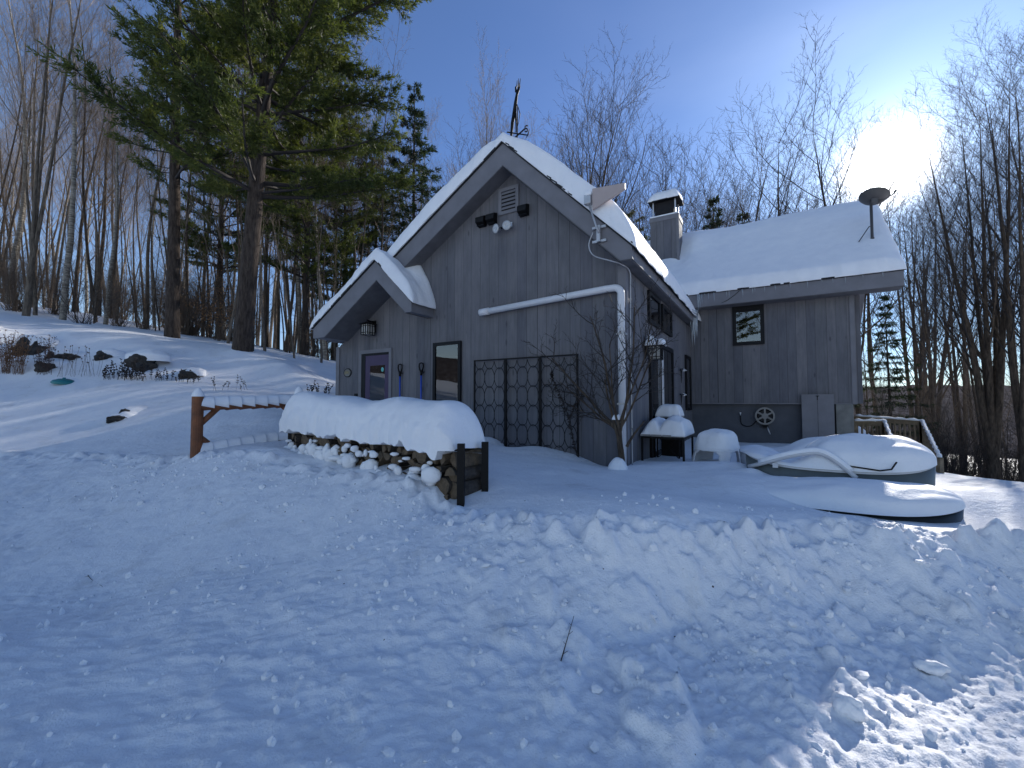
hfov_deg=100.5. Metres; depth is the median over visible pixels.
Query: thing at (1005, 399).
forest tree
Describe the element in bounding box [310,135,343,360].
slim tree
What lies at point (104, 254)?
slim tree
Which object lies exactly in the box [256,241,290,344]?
forest tree
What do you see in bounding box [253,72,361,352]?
forest tree
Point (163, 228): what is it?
forest tree
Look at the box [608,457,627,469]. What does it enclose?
snow clump
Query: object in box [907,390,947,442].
forest tree
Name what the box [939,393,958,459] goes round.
sapling
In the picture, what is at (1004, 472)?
brushwood
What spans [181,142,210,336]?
slim tree
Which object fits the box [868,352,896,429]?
sapling
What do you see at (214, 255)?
slim tree
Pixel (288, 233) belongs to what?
slim tree
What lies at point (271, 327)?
forest tree
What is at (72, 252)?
slim tree
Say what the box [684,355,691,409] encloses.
window
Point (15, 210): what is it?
forest tree
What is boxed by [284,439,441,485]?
snow clumps
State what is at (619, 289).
drain pipe
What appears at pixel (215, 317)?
shrub
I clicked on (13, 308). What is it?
brushwood
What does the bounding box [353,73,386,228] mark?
forest tree
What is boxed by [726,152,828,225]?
forest tree
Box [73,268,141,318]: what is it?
brushwood
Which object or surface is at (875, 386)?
sapling
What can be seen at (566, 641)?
fallen twig
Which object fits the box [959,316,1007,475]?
sapling
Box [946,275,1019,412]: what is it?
forest tree
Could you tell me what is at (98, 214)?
forest tree
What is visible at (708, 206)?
forest tree
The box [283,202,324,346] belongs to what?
slim tree
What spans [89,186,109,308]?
slim tree
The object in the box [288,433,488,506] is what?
firewood rack
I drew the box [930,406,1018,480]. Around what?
brushwood
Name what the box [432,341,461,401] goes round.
window
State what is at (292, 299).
forest tree
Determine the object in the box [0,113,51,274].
forest tree
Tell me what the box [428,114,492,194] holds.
forest tree
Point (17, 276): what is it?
brushwood
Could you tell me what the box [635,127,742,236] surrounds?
forest tree
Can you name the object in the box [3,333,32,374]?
grass clump
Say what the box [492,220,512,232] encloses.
floodlight
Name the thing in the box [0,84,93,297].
forest tree
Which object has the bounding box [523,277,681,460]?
young tree
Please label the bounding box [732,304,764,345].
window
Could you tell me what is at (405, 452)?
split log
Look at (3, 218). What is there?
slim tree
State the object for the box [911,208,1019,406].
forest tree
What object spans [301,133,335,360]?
forest tree
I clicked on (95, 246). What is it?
forest tree
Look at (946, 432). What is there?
forest tree
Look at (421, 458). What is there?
split log
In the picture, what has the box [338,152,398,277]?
spruce tree
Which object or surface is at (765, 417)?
hose reel
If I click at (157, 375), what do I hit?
dry stalks
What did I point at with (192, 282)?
brushwood
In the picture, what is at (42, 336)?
snow hood
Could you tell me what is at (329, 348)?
brushwood
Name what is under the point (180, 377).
dry stalks
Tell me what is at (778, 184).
forest tree
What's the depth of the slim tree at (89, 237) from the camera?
34.60 m
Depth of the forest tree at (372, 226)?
28.59 m
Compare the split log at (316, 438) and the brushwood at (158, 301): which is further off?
the brushwood at (158, 301)
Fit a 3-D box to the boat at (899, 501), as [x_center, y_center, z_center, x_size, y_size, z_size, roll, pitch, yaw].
[3.740,1.498,5.051,2.323,0.799,1.113,-2,-3,33]
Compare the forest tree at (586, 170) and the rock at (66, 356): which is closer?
the rock at (66, 356)
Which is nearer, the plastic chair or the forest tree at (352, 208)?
the plastic chair
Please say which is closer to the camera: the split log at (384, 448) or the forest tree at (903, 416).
the split log at (384, 448)
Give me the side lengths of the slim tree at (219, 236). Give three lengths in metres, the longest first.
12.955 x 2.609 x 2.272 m
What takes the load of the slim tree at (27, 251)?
on the snow ground
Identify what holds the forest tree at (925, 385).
on the snow ground
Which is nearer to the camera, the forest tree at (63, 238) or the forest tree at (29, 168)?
the forest tree at (63, 238)
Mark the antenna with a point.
(595, 198)
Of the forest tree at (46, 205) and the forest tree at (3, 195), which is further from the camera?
the forest tree at (46, 205)
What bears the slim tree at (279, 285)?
on the snow ground
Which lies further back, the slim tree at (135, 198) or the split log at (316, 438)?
the slim tree at (135, 198)
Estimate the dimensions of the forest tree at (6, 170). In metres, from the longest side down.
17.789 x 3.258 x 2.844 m
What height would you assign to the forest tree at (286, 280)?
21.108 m
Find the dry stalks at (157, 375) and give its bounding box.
[141,367,175,380]
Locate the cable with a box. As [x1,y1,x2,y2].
[588,232,632,464]
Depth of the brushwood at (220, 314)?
21.51 m
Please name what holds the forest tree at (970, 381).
on the snow ground
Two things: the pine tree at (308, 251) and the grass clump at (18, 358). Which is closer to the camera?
the grass clump at (18, 358)
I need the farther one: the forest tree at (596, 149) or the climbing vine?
the forest tree at (596, 149)
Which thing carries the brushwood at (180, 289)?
on the snow ground
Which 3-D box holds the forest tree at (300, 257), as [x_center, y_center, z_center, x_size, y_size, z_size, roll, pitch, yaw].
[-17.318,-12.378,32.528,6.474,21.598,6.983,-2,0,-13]
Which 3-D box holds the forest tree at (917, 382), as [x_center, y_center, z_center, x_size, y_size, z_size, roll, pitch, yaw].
[35.556,-5.477,38.020,12.908,33.051,11.578,0,-2,-11]
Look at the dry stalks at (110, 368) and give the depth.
11.04 m
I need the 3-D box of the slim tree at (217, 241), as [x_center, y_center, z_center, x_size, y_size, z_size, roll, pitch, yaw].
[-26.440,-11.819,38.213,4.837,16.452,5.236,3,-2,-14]
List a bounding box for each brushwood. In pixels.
[0,220,86,311]
[0,224,82,310]
[0,232,57,301]
[0,238,53,295]
[0,250,59,302]
[1,245,117,314]
[2,243,81,307]
[63,248,163,326]
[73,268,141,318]
[76,271,138,315]
[84,268,139,319]
[106,264,192,329]
[117,244,237,334]
[119,264,196,327]
[128,254,216,326]
[130,237,237,335]
[137,269,234,329]
[140,274,219,335]
[164,270,260,338]
[181,272,276,340]
[187,267,289,340]
[194,256,296,344]
[272,282,341,359]
[274,305,331,356]
[863,378,1016,476]
[870,425,1015,472]
[898,414,1006,475]
[901,411,1012,472]
[902,426,1000,475]
[911,405,1008,477]
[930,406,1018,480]
[943,425,1016,479]
[951,440,1018,480]
[966,380,1018,480]
[975,394,1017,473]
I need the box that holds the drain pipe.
[478,284,627,463]
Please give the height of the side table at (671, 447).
1.070 m
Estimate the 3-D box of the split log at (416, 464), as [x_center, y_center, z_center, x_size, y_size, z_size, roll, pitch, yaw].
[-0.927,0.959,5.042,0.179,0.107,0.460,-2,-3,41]
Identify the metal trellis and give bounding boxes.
[474,354,578,454]
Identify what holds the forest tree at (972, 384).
on the snow ground
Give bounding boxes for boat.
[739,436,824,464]
[745,433,936,485]
[757,476,965,522]
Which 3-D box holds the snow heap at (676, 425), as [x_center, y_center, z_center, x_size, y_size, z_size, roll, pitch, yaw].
[2.979,0.771,8.128,0.775,0.368,1.072,-1,-3,31]
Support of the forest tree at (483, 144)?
on the snow ground
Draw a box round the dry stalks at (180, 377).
[175,369,199,382]
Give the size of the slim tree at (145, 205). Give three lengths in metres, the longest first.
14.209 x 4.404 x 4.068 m
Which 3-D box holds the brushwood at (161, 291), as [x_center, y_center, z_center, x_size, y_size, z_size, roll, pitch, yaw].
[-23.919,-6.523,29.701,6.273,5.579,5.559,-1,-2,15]
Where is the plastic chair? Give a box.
[691,428,740,462]
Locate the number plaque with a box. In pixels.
[344,368,351,376]
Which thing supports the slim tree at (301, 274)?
on the snow ground
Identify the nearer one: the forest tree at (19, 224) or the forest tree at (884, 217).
the forest tree at (19, 224)
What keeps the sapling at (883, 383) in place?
on the snow ground
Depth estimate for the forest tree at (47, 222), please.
30.05 m
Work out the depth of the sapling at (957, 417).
25.52 m
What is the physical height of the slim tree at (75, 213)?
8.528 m
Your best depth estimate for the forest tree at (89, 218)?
37.59 m
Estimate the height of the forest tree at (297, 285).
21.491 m
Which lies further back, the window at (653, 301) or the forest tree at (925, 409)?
the forest tree at (925, 409)
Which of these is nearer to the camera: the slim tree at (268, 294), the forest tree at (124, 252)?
the slim tree at (268, 294)
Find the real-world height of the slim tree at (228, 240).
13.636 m
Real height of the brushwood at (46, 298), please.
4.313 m
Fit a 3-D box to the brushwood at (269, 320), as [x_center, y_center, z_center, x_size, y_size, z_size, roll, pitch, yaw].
[-14.014,-4.392,22.908,4.755,4.773,5.366,-1,-3,20]
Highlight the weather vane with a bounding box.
[507,78,529,137]
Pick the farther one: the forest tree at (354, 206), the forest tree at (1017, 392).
the forest tree at (354, 206)
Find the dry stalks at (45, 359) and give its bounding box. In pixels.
[32,335,56,374]
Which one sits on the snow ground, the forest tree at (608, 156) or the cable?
the forest tree at (608, 156)
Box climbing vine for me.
[550,370,583,456]
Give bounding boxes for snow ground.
[0,302,1023,767]
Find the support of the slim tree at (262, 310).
on the snow ground
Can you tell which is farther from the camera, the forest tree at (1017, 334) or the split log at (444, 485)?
the forest tree at (1017, 334)
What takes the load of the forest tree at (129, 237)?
on the snow ground
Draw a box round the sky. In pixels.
[0,0,1023,386]
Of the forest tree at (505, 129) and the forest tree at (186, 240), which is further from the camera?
the forest tree at (505, 129)
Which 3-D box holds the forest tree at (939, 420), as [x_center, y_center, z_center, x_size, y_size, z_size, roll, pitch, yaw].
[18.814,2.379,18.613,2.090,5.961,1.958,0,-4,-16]
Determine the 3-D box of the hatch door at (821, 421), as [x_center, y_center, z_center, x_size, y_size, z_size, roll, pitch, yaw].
[8.317,1.107,11.569,0.720,1.655,0.045,-1,-3,31]
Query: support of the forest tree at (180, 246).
on the snow ground
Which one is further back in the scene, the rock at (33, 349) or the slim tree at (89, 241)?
the slim tree at (89, 241)
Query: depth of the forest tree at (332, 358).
26.05 m
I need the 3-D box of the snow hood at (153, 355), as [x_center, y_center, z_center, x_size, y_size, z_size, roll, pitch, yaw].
[-10.249,-0.814,12.005,1.176,0.370,0.680,0,-2,0]
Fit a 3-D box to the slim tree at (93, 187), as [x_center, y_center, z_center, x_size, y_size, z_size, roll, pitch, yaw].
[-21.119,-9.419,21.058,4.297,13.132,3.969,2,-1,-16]
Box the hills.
[853,385,1017,458]
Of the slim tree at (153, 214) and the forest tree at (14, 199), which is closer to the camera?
the slim tree at (153, 214)
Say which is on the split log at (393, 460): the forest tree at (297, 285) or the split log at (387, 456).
the split log at (387, 456)
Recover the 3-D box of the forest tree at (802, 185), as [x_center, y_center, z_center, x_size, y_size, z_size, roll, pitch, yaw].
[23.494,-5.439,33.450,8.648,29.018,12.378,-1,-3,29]
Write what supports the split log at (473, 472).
on the split log at (472, 486)
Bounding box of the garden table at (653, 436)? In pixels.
[640,433,693,460]
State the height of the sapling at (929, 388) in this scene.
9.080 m
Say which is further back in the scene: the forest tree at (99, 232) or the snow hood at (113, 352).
the forest tree at (99, 232)
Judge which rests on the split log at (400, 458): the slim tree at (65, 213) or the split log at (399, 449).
the split log at (399, 449)
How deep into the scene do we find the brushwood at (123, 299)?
29.93 m
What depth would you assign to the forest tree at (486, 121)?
31.22 m
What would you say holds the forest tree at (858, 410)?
on the snow ground
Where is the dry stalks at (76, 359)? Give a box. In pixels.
[58,345,103,376]
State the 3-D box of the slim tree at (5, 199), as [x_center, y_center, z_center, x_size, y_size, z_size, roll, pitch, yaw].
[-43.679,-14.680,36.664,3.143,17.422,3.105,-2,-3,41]
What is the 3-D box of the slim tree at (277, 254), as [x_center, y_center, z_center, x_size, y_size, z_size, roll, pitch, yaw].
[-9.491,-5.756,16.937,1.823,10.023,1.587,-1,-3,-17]
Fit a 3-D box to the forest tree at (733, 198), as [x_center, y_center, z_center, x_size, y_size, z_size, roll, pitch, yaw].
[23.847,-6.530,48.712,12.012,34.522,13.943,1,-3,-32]
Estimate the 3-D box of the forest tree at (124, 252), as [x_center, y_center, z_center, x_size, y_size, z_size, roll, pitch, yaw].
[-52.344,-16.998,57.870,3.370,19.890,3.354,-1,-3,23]
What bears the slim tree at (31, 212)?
on the snow ground
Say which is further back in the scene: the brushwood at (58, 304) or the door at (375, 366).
the brushwood at (58, 304)
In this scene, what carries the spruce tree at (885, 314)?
on the snow ground
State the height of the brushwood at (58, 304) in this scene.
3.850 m
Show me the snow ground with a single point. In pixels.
(56, 442)
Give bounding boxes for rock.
[11,336,47,355]
[34,361,56,371]
[55,353,80,359]
[94,350,112,360]
[106,415,126,423]
[124,354,157,371]
[178,369,197,378]
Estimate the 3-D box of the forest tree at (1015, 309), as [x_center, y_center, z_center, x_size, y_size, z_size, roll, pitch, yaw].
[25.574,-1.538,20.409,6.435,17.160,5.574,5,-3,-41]
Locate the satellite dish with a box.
[858,187,896,241]
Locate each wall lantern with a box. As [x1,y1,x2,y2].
[359,320,376,335]
[644,335,666,360]
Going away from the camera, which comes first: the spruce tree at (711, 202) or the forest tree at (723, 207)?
the spruce tree at (711, 202)
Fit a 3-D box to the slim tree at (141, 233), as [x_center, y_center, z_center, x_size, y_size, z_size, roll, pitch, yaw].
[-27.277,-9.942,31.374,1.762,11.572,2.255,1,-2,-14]
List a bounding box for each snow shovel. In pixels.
[397,364,402,396]
[418,362,423,398]
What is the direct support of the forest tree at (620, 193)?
on the snow ground
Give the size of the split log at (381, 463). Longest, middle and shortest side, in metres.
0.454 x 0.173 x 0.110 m
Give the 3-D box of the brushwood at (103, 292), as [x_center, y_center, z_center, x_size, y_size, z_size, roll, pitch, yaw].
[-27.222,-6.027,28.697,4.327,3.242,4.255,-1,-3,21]
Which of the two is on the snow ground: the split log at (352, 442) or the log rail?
the log rail
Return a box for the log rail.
[190,386,302,457]
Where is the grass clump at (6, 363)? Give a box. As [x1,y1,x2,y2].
[0,329,19,373]
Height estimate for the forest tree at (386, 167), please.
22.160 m
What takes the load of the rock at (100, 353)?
on the snow ground
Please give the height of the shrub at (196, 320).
5.011 m
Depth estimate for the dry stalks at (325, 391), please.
11.88 m
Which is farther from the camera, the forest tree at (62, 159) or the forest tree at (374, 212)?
the forest tree at (62, 159)
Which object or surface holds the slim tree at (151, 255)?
on the snow ground
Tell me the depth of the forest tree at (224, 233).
37.49 m
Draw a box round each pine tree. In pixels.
[24,0,433,351]
[101,0,290,337]
[142,5,291,336]
[219,18,379,355]
[287,73,404,350]
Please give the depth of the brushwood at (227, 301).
22.38 m
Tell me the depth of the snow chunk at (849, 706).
2.25 m
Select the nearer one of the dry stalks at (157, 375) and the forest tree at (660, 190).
the dry stalks at (157, 375)
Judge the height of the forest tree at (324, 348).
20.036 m
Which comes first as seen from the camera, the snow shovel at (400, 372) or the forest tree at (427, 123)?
the snow shovel at (400, 372)
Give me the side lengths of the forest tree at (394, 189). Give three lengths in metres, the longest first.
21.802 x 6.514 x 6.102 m
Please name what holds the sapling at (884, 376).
on the snow ground
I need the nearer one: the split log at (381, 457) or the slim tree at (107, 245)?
the split log at (381, 457)
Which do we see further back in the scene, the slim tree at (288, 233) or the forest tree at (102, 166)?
the forest tree at (102, 166)
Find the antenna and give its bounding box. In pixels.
[584,183,625,243]
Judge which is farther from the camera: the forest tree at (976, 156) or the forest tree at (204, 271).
the forest tree at (204, 271)
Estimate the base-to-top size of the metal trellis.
2.068 m
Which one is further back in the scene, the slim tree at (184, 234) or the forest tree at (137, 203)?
the forest tree at (137, 203)
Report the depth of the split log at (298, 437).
6.61 m
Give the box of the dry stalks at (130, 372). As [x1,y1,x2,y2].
[119,358,146,380]
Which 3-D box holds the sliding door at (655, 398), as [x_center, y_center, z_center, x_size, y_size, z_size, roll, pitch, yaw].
[3.431,0.322,9.676,0.054,2.465,2.400,-1,-3,31]
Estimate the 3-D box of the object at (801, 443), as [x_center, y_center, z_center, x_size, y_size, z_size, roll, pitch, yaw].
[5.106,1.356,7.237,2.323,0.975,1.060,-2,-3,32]
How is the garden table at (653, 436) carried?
on the snow ground
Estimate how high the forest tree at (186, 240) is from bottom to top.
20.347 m
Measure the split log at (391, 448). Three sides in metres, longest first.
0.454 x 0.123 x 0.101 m
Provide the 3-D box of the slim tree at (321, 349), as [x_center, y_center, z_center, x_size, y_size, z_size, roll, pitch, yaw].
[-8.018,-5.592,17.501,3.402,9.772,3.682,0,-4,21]
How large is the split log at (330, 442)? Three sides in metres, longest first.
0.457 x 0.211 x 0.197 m
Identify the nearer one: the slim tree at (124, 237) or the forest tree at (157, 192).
the slim tree at (124, 237)
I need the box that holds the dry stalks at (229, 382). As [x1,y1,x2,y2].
[211,374,245,390]
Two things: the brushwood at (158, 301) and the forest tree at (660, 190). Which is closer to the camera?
the brushwood at (158, 301)
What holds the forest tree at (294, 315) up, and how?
on the snow ground
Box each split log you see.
[295,434,301,442]
[301,434,313,444]
[305,437,312,443]
[313,436,319,445]
[322,438,338,446]
[338,442,358,451]
[349,440,358,443]
[364,447,381,459]
[369,444,381,450]
[377,461,390,466]
[378,451,390,461]
[382,445,387,452]
[382,451,395,459]
[387,444,397,451]
[391,454,411,466]
[396,446,404,453]
[396,455,411,462]
[402,448,413,454]
[407,459,417,466]
[413,462,421,467]
[416,451,431,463]
[421,461,451,466]
[435,464,452,472]
[437,476,452,494]
[440,450,468,465]
[444,467,456,475]
[444,494,450,499]
[449,464,480,481]
[449,477,480,498]
[450,449,480,467]
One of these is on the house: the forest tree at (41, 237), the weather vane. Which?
the weather vane
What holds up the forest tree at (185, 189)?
on the snow ground
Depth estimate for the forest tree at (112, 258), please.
21.04 m
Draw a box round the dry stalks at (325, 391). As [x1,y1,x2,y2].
[306,380,333,393]
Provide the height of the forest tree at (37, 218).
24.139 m
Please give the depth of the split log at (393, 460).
5.18 m
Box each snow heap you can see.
[641,415,693,436]
[655,404,683,416]
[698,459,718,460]
[858,426,869,434]
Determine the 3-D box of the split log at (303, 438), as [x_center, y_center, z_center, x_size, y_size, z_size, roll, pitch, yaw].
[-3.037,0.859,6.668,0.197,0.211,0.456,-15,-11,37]
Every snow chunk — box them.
[832,693,865,721]
[913,659,950,675]
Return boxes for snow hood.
[15,334,58,346]
[40,358,68,366]
[53,348,71,354]
[61,351,86,356]
[96,348,124,356]
[111,411,136,418]
[123,405,147,411]
[125,348,170,361]
[180,367,205,375]
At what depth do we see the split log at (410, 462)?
4.97 m
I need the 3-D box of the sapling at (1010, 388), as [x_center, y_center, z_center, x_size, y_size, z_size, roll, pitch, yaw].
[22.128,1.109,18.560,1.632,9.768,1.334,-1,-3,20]
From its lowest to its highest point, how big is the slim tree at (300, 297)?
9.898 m
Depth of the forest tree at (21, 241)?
30.91 m
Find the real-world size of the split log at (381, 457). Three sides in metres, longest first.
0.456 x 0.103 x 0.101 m
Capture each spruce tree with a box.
[329,81,443,352]
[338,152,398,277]
[701,195,725,229]
[735,212,748,223]
[853,294,951,468]
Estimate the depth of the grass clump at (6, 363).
11.22 m
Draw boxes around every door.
[361,352,388,400]
[648,346,674,457]
[801,394,834,438]
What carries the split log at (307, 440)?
on the split log
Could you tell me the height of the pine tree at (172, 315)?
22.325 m
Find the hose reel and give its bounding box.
[755,407,774,433]
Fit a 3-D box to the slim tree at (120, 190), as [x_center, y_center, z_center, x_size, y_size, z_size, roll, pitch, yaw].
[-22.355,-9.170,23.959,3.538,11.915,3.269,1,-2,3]
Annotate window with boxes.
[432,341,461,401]
[647,290,660,328]
[661,304,672,336]
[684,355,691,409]
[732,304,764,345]
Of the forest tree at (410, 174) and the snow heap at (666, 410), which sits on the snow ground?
the forest tree at (410, 174)
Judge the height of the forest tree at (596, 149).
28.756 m
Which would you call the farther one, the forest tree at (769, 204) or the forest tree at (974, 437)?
the forest tree at (769, 204)
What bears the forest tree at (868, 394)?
on the snow ground
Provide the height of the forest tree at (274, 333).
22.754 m
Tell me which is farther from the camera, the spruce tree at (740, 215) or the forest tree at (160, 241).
the forest tree at (160, 241)
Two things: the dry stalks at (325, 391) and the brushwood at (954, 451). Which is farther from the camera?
the brushwood at (954, 451)
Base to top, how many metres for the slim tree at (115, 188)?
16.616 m
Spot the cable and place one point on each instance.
(630, 327)
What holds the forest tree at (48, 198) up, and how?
on the snow ground
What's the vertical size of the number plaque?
0.230 m
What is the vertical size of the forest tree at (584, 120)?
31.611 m
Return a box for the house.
[309,132,906,466]
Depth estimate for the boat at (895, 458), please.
5.38 m
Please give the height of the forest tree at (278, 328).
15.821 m
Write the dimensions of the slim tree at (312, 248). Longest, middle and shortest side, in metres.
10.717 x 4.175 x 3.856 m
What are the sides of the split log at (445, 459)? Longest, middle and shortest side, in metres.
0.458 x 0.129 x 0.101 m
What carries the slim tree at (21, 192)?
on the snow ground
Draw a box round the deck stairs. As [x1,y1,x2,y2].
[854,414,943,473]
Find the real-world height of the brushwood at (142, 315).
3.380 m
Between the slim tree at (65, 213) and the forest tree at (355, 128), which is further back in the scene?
the slim tree at (65, 213)
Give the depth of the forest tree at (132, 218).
51.56 m
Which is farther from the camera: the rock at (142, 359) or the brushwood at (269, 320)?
the brushwood at (269, 320)
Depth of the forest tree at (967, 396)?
33.55 m
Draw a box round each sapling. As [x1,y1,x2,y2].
[861,339,896,415]
[864,318,900,433]
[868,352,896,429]
[869,341,891,434]
[871,346,891,415]
[920,357,937,426]
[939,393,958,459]
[945,381,964,457]
[958,375,982,443]
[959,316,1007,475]
[966,375,1002,476]
[1001,366,1018,471]
[1005,339,1019,434]
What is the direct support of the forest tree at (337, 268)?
on the snow ground
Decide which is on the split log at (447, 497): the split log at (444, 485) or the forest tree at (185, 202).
the split log at (444, 485)
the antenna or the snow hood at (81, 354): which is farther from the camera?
the snow hood at (81, 354)
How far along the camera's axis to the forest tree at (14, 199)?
47.83 m
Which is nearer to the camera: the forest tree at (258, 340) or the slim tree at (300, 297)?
the slim tree at (300, 297)
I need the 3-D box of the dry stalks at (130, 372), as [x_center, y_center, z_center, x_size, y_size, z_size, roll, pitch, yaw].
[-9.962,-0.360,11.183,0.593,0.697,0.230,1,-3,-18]
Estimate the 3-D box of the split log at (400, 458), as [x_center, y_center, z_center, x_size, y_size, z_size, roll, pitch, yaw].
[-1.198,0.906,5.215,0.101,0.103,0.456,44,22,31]
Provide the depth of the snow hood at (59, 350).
11.84 m
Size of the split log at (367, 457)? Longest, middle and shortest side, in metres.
0.458 x 0.175 x 0.168 m
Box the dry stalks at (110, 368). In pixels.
[102,360,126,379]
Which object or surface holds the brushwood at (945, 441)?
on the snow ground
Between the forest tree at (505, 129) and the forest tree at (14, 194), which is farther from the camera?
the forest tree at (14, 194)
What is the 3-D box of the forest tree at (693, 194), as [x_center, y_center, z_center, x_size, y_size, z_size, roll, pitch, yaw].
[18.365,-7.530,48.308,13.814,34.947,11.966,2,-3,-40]
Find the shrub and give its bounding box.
[25,256,132,323]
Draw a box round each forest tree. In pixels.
[0,0,84,302]
[0,0,119,307]
[0,0,128,315]
[0,1,44,220]
[0,4,69,279]
[0,11,29,299]
[0,63,58,251]
[0,75,18,291]
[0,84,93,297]
[0,89,23,277]
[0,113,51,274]
[0,134,40,275]
[0,144,40,287]
[1,52,70,258]
[1,55,44,270]
[5,0,130,319]
[5,144,84,308]
[17,31,79,281]
[25,79,90,300]
[29,57,125,305]
[35,118,70,296]
[36,47,167,313]
[37,83,90,226]
[38,174,56,270]
[40,0,163,315]
[40,101,132,253]
[49,3,119,312]
[52,0,127,321]
[52,25,162,311]
[52,93,152,289]
[56,0,145,324]
[65,95,130,312]
[67,14,122,314]
[72,127,100,309]
[78,139,161,290]
[79,78,126,313]
[80,64,168,318]
[81,75,169,323]
[98,0,233,328]
[100,152,165,279]
[101,191,149,321]
[118,198,140,309]
[121,88,187,327]
[139,61,194,278]
[142,193,192,314]
[148,139,216,281]
[153,2,210,335]
[155,218,212,275]
[156,189,214,326]
[158,103,215,283]
[169,62,257,336]
[171,6,288,242]
[181,27,233,331]
[188,0,303,346]
[191,65,278,306]
[195,194,236,283]
[199,112,247,338]
[200,199,232,290]
[212,76,312,349]
[227,140,312,348]
[227,150,286,341]
[245,7,321,343]
[245,27,291,351]
[252,87,317,294]
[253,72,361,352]
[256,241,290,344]
[257,160,284,345]
[260,150,303,346]
[264,17,322,352]
[268,200,313,347]
[277,113,307,324]
[279,15,294,350]
[282,203,301,341]
[287,19,363,359]
[290,96,372,351]
[297,125,398,270]
[300,96,365,358]
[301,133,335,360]
[305,178,317,342]
[322,41,362,299]
[323,127,389,359]
[327,27,374,346]
[337,113,372,268]
[339,140,410,263]
[343,163,403,259]
[343,198,390,265]
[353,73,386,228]
[354,10,410,259]
[372,130,411,244]
[378,123,441,234]
[378,150,411,241]
[399,97,453,220]
[427,114,494,199]
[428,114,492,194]
[429,27,510,196]
[441,87,557,176]
[442,123,492,177]
[445,117,500,180]
[522,112,596,159]
[528,63,685,239]
[530,21,679,226]
[535,139,599,176]
[542,76,636,207]
[545,37,656,231]
[564,154,645,228]
[592,162,643,224]
[606,121,668,240]
[608,117,756,239]
[626,189,644,234]
[632,162,719,235]
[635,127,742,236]
[645,152,710,233]
[656,142,742,231]
[672,70,834,227]
[675,116,769,231]
[682,14,871,229]
[682,181,754,231]
[683,183,750,232]
[694,166,793,229]
[699,184,758,227]
[712,193,751,226]
[726,10,947,330]
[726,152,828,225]
[748,136,873,327]
[755,192,773,217]
[761,146,866,216]
[766,129,955,336]
[785,108,900,429]
[817,100,977,431]
[825,142,983,440]
[854,356,889,427]
[857,145,1001,442]
[861,293,894,413]
[864,9,1023,479]
[865,133,1014,434]
[865,372,913,430]
[873,180,1001,476]
[877,110,1023,459]
[886,20,1023,334]
[886,400,913,437]
[895,0,1023,481]
[896,49,1023,345]
[901,251,1019,462]
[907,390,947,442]
[909,375,978,454]
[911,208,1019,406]
[920,143,1023,352]
[926,379,954,444]
[935,415,976,461]
[938,276,1019,435]
[940,266,1006,453]
[940,338,1019,472]
[946,182,1023,378]
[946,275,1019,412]
[947,314,1003,464]
[948,254,1012,465]
[951,386,981,460]
[953,396,1005,476]
[973,112,1023,338]
[988,229,1019,371]
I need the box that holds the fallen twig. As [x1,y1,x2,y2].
[560,617,573,660]
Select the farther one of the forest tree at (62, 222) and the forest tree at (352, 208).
the forest tree at (62, 222)
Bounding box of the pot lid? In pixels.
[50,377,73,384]
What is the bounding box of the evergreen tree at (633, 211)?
[625,209,649,240]
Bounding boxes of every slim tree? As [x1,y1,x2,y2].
[0,0,103,314]
[0,9,52,256]
[0,78,42,261]
[0,119,22,255]
[0,156,43,302]
[10,111,53,308]
[19,61,135,322]
[36,121,66,300]
[48,106,84,311]
[53,177,89,317]
[58,187,81,313]
[61,160,87,250]
[69,135,149,305]
[69,181,109,304]
[72,148,99,312]
[76,117,152,321]
[78,165,120,323]
[88,85,168,317]
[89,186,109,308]
[99,189,120,297]
[104,117,152,327]
[120,169,136,314]
[123,166,168,288]
[126,150,168,318]
[128,180,156,293]
[129,137,167,275]
[134,130,166,330]
[134,182,190,250]
[135,69,195,327]
[140,156,166,330]
[167,130,212,268]
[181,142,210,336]
[186,146,223,338]
[187,114,239,305]
[191,172,236,334]
[194,91,279,343]
[195,64,267,340]
[195,195,228,322]
[212,141,243,340]
[223,163,250,304]
[234,35,275,350]
[249,116,305,351]
[252,115,296,357]
[258,211,288,346]
[261,174,301,352]
[263,189,288,350]
[279,220,315,351]
[280,126,311,354]
[281,142,366,362]
[281,199,340,339]
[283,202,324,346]
[284,202,313,353]
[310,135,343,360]
[325,205,342,346]
[328,42,418,264]
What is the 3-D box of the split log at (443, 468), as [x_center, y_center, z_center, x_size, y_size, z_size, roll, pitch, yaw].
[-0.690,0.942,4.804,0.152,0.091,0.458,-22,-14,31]
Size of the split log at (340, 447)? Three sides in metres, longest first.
0.458 x 0.166 x 0.140 m
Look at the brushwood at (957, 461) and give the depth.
17.65 m
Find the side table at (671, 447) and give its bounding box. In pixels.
[655,416,683,458]
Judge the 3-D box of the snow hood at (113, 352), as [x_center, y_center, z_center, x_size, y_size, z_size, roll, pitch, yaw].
[-11.461,-0.885,12.208,0.635,0.248,0.680,0,-2,0]
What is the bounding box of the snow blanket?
[279,391,484,459]
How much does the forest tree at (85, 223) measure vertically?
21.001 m
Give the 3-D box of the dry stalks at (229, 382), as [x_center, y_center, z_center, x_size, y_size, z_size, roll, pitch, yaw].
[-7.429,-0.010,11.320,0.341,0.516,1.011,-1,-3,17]

